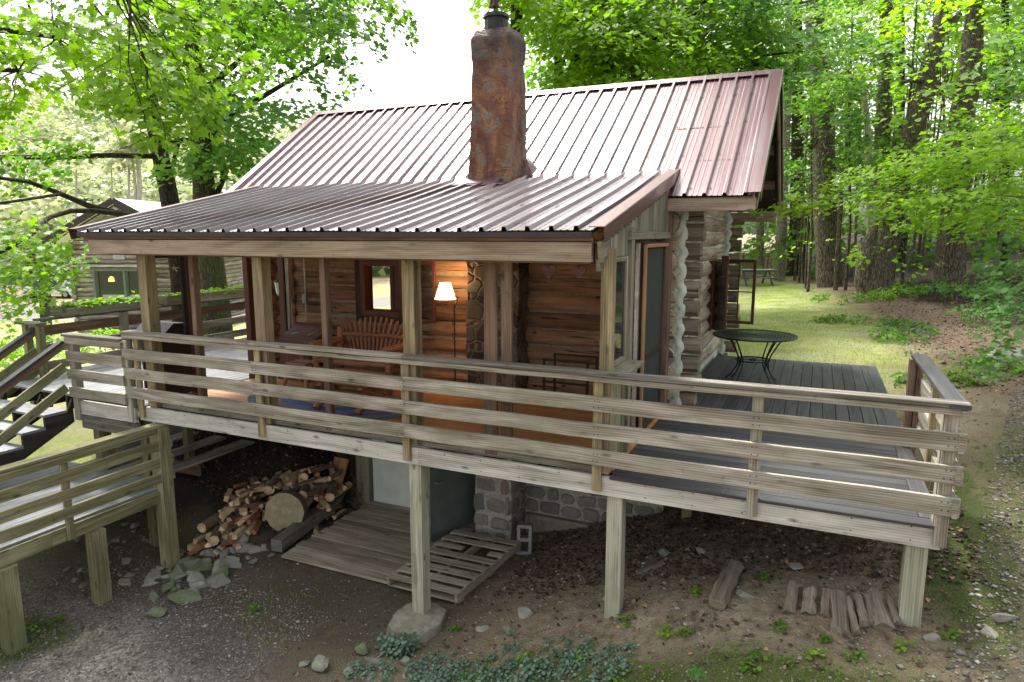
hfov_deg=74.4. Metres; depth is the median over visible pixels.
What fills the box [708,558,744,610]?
rotten log
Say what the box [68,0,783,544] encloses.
log cabin
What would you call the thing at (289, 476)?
firewood log
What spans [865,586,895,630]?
split log
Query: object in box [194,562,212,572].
rock
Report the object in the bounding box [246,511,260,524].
firewood log
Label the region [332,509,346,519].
firewood log
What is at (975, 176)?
young tree
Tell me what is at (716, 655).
weeds
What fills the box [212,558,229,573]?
rock
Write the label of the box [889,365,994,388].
shrub
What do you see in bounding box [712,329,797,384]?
patio table
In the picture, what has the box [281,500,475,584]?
plank platform
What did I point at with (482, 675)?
ground cover
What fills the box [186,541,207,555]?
firewood log
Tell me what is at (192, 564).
rock
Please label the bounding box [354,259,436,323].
window
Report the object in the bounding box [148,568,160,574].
rock
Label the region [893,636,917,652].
weed
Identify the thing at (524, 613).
rock
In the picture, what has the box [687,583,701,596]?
weed
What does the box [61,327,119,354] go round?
shrub
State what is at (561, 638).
ground cover
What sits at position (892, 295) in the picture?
shrub
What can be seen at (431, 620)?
concrete footing
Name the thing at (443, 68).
sky
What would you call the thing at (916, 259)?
shrub
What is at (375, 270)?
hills
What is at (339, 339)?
log bench
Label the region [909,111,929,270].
young tree
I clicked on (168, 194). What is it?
maple tree
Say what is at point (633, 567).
fallen twigs
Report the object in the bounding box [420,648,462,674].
ground cover
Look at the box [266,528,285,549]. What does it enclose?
timber beam
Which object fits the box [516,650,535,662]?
weed
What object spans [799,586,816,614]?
split log
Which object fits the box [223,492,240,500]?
firewood log
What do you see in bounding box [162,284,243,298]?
planter plants
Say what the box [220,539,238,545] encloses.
firewood log
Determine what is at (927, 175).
young tree
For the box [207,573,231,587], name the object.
rock
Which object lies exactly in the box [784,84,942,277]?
understory tree
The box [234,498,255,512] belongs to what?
firewood log
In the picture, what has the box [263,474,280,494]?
firewood log
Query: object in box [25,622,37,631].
weed
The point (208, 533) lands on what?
firewood log
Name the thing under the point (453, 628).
weed
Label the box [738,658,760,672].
weed
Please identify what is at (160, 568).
rock
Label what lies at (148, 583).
rock
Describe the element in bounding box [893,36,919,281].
young tree
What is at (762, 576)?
weed
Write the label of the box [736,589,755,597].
rock
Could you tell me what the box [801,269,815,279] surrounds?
shrub
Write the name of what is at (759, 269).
tablecloth
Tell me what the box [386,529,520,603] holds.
wooden pallet
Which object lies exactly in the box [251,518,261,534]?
firewood log
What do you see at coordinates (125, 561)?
rock
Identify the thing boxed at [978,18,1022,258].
young tree
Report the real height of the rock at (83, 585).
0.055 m
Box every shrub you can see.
[0,317,68,368]
[0,339,67,370]
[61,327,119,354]
[785,264,815,272]
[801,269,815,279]
[808,312,898,325]
[810,290,884,304]
[868,323,930,344]
[870,276,995,302]
[874,286,915,300]
[875,316,1002,339]
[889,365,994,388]
[896,252,934,270]
[921,279,1011,303]
[940,351,1023,380]
[946,302,1023,325]
[974,260,1023,284]
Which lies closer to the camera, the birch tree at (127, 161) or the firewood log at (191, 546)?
the firewood log at (191, 546)
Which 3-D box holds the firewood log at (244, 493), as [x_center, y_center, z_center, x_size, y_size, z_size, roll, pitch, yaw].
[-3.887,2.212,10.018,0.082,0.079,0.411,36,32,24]
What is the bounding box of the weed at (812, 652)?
[801,647,827,659]
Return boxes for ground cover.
[343,656,396,681]
[403,660,451,681]
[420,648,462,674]
[443,656,495,681]
[484,641,528,670]
[484,653,541,681]
[529,646,585,681]
[542,630,594,656]
[557,641,613,667]
[571,653,631,681]
[590,638,638,668]
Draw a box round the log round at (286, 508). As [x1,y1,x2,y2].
[265,489,306,530]
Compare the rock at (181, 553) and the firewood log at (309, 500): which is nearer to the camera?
the rock at (181, 553)
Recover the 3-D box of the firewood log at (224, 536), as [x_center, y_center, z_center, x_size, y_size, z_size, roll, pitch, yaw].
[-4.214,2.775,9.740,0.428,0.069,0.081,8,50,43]
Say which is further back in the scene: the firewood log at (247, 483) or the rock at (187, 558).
the firewood log at (247, 483)
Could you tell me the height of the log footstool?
0.368 m
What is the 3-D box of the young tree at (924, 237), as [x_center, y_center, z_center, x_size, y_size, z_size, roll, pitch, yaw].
[21.015,-9.438,33.480,0.171,12.601,0.150,-3,9,-42]
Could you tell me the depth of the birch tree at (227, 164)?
61.92 m
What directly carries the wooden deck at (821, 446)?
on the ground at (196, 503)
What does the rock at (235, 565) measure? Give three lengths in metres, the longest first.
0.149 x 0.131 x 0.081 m
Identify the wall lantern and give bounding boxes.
[274,278,278,295]
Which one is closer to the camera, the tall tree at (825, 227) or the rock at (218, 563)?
the rock at (218, 563)
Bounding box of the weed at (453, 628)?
[447,624,462,632]
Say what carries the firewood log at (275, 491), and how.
on the firewood log
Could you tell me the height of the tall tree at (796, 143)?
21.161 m
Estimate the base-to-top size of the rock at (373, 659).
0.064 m
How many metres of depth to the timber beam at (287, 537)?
9.66 m
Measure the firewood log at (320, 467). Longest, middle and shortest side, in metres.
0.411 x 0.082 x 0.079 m
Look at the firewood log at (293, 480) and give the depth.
10.38 m
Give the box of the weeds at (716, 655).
[462,615,925,681]
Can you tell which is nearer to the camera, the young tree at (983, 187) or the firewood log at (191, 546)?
the firewood log at (191, 546)
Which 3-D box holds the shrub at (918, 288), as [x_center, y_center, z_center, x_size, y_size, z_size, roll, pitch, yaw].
[13.460,-1.635,21.761,3.398,0.815,3.275,4,10,24]
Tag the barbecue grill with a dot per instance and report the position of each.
(172, 327)
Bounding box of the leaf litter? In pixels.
[17,285,1023,681]
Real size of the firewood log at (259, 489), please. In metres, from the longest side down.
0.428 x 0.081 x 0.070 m
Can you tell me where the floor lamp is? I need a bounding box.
[435,282,462,381]
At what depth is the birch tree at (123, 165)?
61.57 m
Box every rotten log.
[636,559,664,576]
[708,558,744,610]
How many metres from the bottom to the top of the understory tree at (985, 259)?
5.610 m
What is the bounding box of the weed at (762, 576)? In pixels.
[753,569,770,580]
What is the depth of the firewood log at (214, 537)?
9.41 m
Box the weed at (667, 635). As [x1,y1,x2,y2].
[654,622,673,639]
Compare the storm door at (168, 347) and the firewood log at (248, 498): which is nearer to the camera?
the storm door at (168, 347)
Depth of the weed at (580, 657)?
6.07 m
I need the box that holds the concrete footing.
[386,602,446,642]
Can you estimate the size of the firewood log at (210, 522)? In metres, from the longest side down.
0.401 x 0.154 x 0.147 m
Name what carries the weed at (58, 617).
on the ground at (196, 503)
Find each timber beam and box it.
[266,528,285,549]
[271,492,346,551]
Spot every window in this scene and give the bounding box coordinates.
[92,268,138,300]
[113,255,124,259]
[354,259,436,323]
[707,256,756,331]
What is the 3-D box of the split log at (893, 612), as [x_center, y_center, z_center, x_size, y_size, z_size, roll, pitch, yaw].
[3.136,2.228,5.549,0.074,0.179,0.284,2,9,11]
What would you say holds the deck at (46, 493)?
on the ground at (196, 503)
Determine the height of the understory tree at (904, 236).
5.662 m
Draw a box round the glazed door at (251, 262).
[251,262,255,334]
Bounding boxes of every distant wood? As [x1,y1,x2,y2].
[0,67,388,275]
[523,0,1023,278]
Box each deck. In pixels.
[0,422,253,655]
[7,330,971,627]
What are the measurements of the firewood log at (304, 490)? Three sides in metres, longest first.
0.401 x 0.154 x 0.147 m
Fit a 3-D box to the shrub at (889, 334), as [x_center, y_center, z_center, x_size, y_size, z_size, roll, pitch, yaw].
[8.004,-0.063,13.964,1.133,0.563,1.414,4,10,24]
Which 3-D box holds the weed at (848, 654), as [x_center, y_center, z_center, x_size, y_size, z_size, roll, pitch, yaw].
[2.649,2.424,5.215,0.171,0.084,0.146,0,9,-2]
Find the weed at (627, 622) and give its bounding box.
[616,613,634,627]
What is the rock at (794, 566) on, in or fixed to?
on the ground at (196, 503)
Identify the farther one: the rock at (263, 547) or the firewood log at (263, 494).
the firewood log at (263, 494)
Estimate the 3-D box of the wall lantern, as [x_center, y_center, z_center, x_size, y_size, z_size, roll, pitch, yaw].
[-3.802,-0.900,11.139,0.180,0.290,0.300,4,10,24]
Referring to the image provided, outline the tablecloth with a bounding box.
[742,269,775,269]
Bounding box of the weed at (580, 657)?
[575,651,586,660]
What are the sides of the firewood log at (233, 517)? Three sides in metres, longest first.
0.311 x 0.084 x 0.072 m
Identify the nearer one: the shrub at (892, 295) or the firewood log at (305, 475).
the firewood log at (305, 475)
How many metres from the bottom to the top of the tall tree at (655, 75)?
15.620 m
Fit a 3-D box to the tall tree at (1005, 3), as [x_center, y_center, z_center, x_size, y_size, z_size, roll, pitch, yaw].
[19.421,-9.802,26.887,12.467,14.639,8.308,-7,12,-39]
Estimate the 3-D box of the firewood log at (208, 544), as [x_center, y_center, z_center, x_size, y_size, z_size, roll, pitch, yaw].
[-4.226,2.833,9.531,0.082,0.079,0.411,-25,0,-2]
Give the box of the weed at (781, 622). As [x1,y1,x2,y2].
[772,616,789,633]
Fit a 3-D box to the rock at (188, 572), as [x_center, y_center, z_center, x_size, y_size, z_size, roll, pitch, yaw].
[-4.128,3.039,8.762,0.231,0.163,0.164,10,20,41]
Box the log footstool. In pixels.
[281,359,312,387]
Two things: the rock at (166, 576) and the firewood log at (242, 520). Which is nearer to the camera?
the rock at (166, 576)
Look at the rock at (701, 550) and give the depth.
7.24 m
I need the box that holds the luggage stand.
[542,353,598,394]
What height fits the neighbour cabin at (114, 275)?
7.060 m
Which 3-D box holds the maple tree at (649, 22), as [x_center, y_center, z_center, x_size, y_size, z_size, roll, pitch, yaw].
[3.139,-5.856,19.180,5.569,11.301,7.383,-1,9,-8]
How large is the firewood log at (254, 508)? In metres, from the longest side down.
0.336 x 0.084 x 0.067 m
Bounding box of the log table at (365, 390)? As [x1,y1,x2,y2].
[311,368,392,414]
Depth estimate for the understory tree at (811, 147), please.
25.47 m
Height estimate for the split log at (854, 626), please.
0.216 m
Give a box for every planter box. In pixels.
[50,301,140,316]
[158,289,243,305]
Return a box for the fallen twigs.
[5,333,1023,681]
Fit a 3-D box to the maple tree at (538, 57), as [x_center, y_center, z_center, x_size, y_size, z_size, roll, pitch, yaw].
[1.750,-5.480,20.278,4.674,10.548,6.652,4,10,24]
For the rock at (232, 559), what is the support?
on the ground at (196, 503)
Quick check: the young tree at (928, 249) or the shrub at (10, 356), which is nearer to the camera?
the shrub at (10, 356)
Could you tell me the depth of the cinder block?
8.94 m
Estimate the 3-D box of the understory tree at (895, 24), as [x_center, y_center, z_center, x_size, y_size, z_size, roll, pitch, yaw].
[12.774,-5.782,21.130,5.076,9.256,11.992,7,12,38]
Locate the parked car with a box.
[22,280,72,297]
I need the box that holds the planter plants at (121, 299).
[59,291,139,308]
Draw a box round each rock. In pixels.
[78,581,87,587]
[110,537,119,541]
[118,578,130,585]
[122,558,129,564]
[124,572,135,577]
[130,523,139,528]
[142,581,158,586]
[144,573,161,582]
[146,606,167,617]
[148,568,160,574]
[149,591,161,600]
[156,566,164,570]
[158,574,169,579]
[161,580,176,592]
[167,589,201,603]
[169,568,186,580]
[173,564,186,574]
[174,574,187,580]
[177,556,195,563]
[179,550,184,557]
[182,558,204,569]
[186,570,200,576]
[187,572,204,582]
[189,578,209,588]
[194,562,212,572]
[202,558,210,562]
[204,548,215,558]
[206,566,228,579]
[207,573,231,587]
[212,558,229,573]
[219,548,229,557]
[226,556,239,563]
[228,546,235,553]
[229,561,241,568]
[232,541,249,552]
[237,532,249,541]
[238,543,254,550]
[246,545,260,553]
[248,558,257,564]
[261,543,268,550]
[299,660,308,666]
[311,654,328,671]
[343,664,355,674]
[354,642,368,654]
[365,657,385,664]
[399,656,413,665]
[476,625,489,631]
[501,626,516,634]
[517,607,533,619]
[658,549,670,556]
[696,547,706,554]
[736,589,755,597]
[787,562,802,569]
[923,632,941,641]
[976,265,994,274]
[979,625,998,639]
[985,348,1023,361]
[991,613,1019,621]
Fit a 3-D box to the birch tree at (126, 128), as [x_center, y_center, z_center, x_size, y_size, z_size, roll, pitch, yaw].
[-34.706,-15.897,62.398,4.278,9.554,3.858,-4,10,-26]
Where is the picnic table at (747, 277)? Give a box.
[741,270,779,285]
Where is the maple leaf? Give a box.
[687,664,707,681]
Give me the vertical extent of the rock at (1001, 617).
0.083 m
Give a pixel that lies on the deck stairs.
(25, 415)
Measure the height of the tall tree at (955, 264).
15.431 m
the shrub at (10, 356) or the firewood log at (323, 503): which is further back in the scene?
the shrub at (10, 356)
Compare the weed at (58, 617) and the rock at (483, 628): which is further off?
the weed at (58, 617)
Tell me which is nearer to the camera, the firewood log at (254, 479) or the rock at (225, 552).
the rock at (225, 552)
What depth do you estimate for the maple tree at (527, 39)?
19.05 m
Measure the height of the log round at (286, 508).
0.598 m
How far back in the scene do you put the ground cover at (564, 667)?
6.03 m
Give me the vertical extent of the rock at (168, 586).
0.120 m
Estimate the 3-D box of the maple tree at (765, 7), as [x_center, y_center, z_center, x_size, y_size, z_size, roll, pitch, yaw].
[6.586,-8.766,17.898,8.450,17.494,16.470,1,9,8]
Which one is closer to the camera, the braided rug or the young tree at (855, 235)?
the braided rug
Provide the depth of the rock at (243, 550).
9.41 m
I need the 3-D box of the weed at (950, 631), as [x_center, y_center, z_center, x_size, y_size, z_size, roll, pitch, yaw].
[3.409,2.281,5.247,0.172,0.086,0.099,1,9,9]
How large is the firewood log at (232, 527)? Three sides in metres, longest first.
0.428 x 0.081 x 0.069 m
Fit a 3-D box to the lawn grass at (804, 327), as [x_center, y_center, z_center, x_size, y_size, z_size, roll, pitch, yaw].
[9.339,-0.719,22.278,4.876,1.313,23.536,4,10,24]
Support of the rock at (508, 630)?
on the ground at (196, 503)
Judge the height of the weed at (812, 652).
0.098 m
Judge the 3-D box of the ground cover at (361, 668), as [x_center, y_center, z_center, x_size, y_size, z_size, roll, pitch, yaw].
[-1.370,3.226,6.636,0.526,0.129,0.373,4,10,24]
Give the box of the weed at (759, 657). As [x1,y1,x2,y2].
[747,650,771,661]
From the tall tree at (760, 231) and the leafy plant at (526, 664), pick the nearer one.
the leafy plant at (526, 664)
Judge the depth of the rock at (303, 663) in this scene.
6.80 m
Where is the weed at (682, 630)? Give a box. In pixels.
[674,625,694,635]
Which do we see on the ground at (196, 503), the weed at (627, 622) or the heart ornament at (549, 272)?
the weed at (627, 622)
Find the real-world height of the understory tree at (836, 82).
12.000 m
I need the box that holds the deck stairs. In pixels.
[0,327,74,465]
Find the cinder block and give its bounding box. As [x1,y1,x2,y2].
[517,522,532,554]
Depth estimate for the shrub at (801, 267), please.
38.89 m
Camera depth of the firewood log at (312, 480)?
10.35 m
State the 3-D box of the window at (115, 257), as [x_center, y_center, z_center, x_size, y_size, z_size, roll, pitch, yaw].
[-20.541,-4.502,35.221,0.600,0.500,0.050,0,9,0]
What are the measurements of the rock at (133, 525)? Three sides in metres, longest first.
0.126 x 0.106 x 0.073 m
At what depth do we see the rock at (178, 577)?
8.69 m
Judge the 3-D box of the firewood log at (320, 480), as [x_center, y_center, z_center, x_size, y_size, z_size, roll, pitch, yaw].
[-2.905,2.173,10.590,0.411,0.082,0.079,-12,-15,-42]
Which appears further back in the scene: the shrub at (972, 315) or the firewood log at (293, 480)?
the shrub at (972, 315)
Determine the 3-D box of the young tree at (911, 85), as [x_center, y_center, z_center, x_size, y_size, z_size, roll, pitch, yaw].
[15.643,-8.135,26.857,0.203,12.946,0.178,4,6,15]
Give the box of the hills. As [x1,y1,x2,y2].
[0,103,389,285]
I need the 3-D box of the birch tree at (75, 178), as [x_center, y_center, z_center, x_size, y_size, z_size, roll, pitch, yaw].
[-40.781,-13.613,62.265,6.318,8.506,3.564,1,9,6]
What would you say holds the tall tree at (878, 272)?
on the ground at (196, 503)
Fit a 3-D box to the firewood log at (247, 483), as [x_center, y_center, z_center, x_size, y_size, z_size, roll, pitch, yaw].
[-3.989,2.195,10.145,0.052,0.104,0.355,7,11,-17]
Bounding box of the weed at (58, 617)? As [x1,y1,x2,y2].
[45,613,65,626]
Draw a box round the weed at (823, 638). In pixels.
[817,630,832,642]
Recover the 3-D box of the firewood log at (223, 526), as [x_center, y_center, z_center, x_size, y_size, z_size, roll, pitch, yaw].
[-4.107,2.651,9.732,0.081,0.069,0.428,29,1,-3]
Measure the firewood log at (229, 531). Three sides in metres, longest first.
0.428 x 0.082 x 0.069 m
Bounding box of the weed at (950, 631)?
[938,629,963,641]
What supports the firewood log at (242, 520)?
on the firewood log at (231, 523)
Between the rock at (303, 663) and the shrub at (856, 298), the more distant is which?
the shrub at (856, 298)
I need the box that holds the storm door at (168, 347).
[155,256,193,393]
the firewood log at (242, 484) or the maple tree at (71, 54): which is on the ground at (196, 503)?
the maple tree at (71, 54)
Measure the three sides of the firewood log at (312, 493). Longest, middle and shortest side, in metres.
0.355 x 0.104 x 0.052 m
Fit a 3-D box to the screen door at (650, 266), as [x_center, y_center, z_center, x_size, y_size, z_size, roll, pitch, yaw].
[1.582,-0.070,7.676,0.095,2.100,1.240,4,10,24]
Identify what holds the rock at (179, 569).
on the ground at (196, 503)
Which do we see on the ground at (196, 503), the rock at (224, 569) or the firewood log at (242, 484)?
the rock at (224, 569)
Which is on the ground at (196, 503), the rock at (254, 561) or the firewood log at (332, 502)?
the rock at (254, 561)
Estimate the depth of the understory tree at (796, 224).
35.84 m
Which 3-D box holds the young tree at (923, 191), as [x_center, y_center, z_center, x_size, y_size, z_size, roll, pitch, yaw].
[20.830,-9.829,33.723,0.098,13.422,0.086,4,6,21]
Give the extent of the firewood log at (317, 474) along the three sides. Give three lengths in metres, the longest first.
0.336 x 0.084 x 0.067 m
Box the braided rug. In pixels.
[247,388,401,419]
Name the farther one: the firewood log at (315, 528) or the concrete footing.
the firewood log at (315, 528)
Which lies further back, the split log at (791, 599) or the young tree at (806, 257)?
the young tree at (806, 257)
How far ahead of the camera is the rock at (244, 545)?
9.43 m
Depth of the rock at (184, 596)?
8.13 m
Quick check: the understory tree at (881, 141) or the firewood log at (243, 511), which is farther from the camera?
the understory tree at (881, 141)
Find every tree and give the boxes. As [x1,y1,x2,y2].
[0,0,308,347]
[0,0,422,167]
[26,246,62,343]
[32,148,99,217]
[87,141,147,198]
[100,129,147,200]
[104,134,149,199]
[108,118,147,199]
[148,0,383,338]
[221,118,244,190]
[444,0,580,35]
[476,0,635,87]
[510,0,652,91]
[511,0,699,91]
[537,0,761,86]
[619,0,797,78]
[642,0,713,79]
[655,0,852,95]
[670,0,836,281]
[684,0,918,287]
[730,132,905,280]
[737,0,858,273]
[738,51,907,291]
[756,0,930,289]
[766,0,893,275]
[773,0,957,214]
[780,143,1021,284]
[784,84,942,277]
[797,0,931,263]
[798,106,808,282]
[800,143,809,282]
[804,46,816,288]
[822,0,1023,295]
[826,0,1018,295]
[833,6,852,289]
[834,0,1023,273]
[847,0,1023,287]
[853,15,861,278]
[860,85,874,231]
[878,7,1023,284]
[891,55,896,150]
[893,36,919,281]
[906,0,917,113]
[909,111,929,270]
[911,2,934,278]
[916,100,933,267]
[918,70,939,265]
[919,31,949,265]
[922,132,1023,261]
[926,123,948,251]
[968,63,990,243]
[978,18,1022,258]
[980,105,987,242]
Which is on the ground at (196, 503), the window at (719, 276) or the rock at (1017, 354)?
the rock at (1017, 354)
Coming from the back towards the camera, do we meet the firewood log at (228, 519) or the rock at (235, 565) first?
the firewood log at (228, 519)
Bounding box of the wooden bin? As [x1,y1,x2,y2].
[274,322,322,381]
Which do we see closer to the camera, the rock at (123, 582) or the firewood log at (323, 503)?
the rock at (123, 582)
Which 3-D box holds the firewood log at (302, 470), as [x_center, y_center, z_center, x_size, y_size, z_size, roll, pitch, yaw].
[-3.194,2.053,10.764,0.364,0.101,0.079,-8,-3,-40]
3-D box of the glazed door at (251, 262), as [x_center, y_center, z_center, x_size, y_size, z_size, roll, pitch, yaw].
[-3.921,-0.441,10.575,0.040,1.920,0.405,4,10,24]
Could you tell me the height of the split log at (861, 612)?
0.199 m
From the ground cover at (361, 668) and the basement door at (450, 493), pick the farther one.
the basement door at (450, 493)
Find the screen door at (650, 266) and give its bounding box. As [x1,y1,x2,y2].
[631,241,668,427]
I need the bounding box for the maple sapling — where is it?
[748,110,1023,379]
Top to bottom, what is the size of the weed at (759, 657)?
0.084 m
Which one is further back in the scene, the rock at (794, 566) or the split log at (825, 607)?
the rock at (794, 566)
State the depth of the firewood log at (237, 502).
9.80 m
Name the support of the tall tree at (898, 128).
on the ground at (196, 503)
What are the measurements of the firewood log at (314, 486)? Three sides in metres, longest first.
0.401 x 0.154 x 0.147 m
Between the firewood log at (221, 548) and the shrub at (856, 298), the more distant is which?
the shrub at (856, 298)
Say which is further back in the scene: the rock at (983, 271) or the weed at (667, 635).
the rock at (983, 271)
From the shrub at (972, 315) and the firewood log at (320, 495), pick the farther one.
the shrub at (972, 315)
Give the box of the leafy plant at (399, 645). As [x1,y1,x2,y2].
[376,627,424,659]
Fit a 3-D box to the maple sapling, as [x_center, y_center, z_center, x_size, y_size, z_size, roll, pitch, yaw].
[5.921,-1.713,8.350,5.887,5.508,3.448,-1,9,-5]
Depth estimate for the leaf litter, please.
7.62 m
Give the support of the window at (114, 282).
in the neighbour cabin at (114, 275)
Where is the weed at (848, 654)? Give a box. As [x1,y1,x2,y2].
[840,646,866,663]
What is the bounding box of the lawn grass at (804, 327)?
[727,285,928,383]
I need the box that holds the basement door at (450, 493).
[426,447,475,541]
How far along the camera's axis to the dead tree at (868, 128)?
29.67 m
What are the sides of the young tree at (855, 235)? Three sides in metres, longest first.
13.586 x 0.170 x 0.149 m
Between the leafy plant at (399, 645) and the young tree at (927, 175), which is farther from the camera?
the young tree at (927, 175)
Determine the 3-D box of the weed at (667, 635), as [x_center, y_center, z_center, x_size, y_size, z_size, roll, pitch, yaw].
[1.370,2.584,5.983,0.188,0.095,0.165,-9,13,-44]
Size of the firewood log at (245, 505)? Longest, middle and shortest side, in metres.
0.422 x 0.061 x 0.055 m
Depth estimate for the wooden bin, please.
10.39 m
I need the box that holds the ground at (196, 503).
[0,227,1023,681]
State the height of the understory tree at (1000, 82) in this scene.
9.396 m
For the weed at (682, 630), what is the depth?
5.87 m
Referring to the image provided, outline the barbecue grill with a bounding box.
[135,321,183,387]
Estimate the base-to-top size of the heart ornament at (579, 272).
0.228 m
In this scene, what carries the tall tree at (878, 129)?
on the ground at (196, 503)
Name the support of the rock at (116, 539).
on the ground at (196, 503)
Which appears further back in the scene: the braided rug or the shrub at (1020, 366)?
the shrub at (1020, 366)
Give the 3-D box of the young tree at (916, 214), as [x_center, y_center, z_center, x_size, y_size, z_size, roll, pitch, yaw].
[17.044,-8.841,27.873,0.083,13.720,0.095,-2,10,-2]
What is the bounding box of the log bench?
[308,317,402,394]
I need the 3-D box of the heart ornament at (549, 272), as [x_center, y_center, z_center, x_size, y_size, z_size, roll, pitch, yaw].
[0.359,-0.717,6.510,0.141,0.235,0.020,4,10,24]
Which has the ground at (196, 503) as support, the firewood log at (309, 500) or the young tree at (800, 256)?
the young tree at (800, 256)
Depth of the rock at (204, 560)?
9.05 m
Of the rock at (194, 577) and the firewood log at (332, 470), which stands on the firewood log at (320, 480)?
the firewood log at (332, 470)
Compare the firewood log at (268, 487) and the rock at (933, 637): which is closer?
the rock at (933, 637)
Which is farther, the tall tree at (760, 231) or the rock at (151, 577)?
the tall tree at (760, 231)
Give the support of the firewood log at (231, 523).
on the firewood log at (223, 526)
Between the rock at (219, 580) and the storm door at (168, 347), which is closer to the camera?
the rock at (219, 580)
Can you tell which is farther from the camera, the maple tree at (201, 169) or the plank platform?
the maple tree at (201, 169)
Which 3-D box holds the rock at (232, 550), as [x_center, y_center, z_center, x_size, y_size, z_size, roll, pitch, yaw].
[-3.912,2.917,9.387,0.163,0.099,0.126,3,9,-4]
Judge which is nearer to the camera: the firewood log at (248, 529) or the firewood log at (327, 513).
the firewood log at (248, 529)
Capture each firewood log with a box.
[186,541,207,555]
[187,539,205,550]
[193,532,205,544]
[197,513,219,532]
[205,525,215,540]
[205,537,220,547]
[208,525,221,545]
[213,544,226,556]
[218,504,241,512]
[218,519,232,535]
[219,506,235,519]
[219,521,228,530]
[220,525,240,533]
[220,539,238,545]
[221,515,241,522]
[221,533,227,539]
[223,488,232,501]
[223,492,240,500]
[226,515,231,522]
[227,511,253,525]
[232,525,245,539]
[234,482,249,488]
[234,497,243,505]
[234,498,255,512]
[236,483,263,497]
[237,510,253,525]
[239,507,247,515]
[243,502,266,507]
[244,479,249,489]
[244,520,256,534]
[245,494,252,503]
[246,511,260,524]
[247,479,269,493]
[248,501,258,511]
[250,476,260,483]
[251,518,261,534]
[252,491,262,498]
[253,485,280,492]
[253,491,266,498]
[258,499,268,508]
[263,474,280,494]
[269,488,282,494]
[273,482,283,488]
[279,470,291,479]
[285,469,299,480]
[286,475,297,485]
[288,485,301,490]
[290,478,316,487]
[299,470,310,480]
[299,483,309,498]
[300,464,322,472]
[306,496,313,507]
[307,489,322,496]
[308,463,331,472]
[309,483,330,491]
[313,525,318,532]
[314,464,319,476]
[315,475,339,482]
[317,488,323,498]
[318,499,329,508]
[319,500,335,509]
[322,509,334,518]
[325,482,337,501]
[327,468,343,480]
[329,461,334,474]
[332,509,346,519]
[336,481,351,495]
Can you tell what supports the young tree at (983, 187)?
on the ground at (196, 503)
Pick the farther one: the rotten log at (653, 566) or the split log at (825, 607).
the rotten log at (653, 566)
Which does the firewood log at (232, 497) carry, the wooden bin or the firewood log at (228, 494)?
the firewood log at (228, 494)
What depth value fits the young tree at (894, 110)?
35.86 m
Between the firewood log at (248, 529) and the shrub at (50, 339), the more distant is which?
the shrub at (50, 339)
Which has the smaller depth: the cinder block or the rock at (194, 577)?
the rock at (194, 577)
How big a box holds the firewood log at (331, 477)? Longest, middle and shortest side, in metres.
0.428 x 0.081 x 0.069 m
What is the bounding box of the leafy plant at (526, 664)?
[518,652,555,681]
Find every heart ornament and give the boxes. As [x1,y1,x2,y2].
[542,263,555,278]
[572,264,586,278]
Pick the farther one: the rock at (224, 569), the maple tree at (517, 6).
the maple tree at (517, 6)
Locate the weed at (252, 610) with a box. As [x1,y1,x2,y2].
[248,602,259,613]
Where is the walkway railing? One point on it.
(123, 320)
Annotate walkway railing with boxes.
[14,297,245,406]
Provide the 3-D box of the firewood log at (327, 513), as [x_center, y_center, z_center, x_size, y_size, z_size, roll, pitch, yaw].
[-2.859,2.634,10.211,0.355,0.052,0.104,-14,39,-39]
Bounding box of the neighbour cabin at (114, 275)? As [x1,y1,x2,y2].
[40,198,244,332]
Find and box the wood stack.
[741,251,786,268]
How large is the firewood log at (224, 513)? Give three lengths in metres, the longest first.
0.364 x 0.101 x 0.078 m
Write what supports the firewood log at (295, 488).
on the firewood log at (304, 490)
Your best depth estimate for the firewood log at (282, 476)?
10.50 m
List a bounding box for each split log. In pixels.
[782,580,798,613]
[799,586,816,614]
[819,588,831,617]
[829,589,850,635]
[846,595,860,635]
[853,593,869,629]
[863,591,874,626]
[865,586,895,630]
[885,595,903,627]
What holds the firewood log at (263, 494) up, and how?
on the firewood log at (252, 501)
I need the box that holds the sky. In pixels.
[0,0,1023,233]
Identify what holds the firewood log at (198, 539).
on the ground at (196, 503)
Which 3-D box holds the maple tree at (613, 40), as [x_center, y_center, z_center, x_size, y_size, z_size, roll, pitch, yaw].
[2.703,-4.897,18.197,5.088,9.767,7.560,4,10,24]
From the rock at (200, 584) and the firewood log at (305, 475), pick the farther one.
the firewood log at (305, 475)
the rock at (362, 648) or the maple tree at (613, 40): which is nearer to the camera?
the rock at (362, 648)
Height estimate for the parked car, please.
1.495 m
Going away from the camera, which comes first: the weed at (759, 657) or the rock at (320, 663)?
the weed at (759, 657)

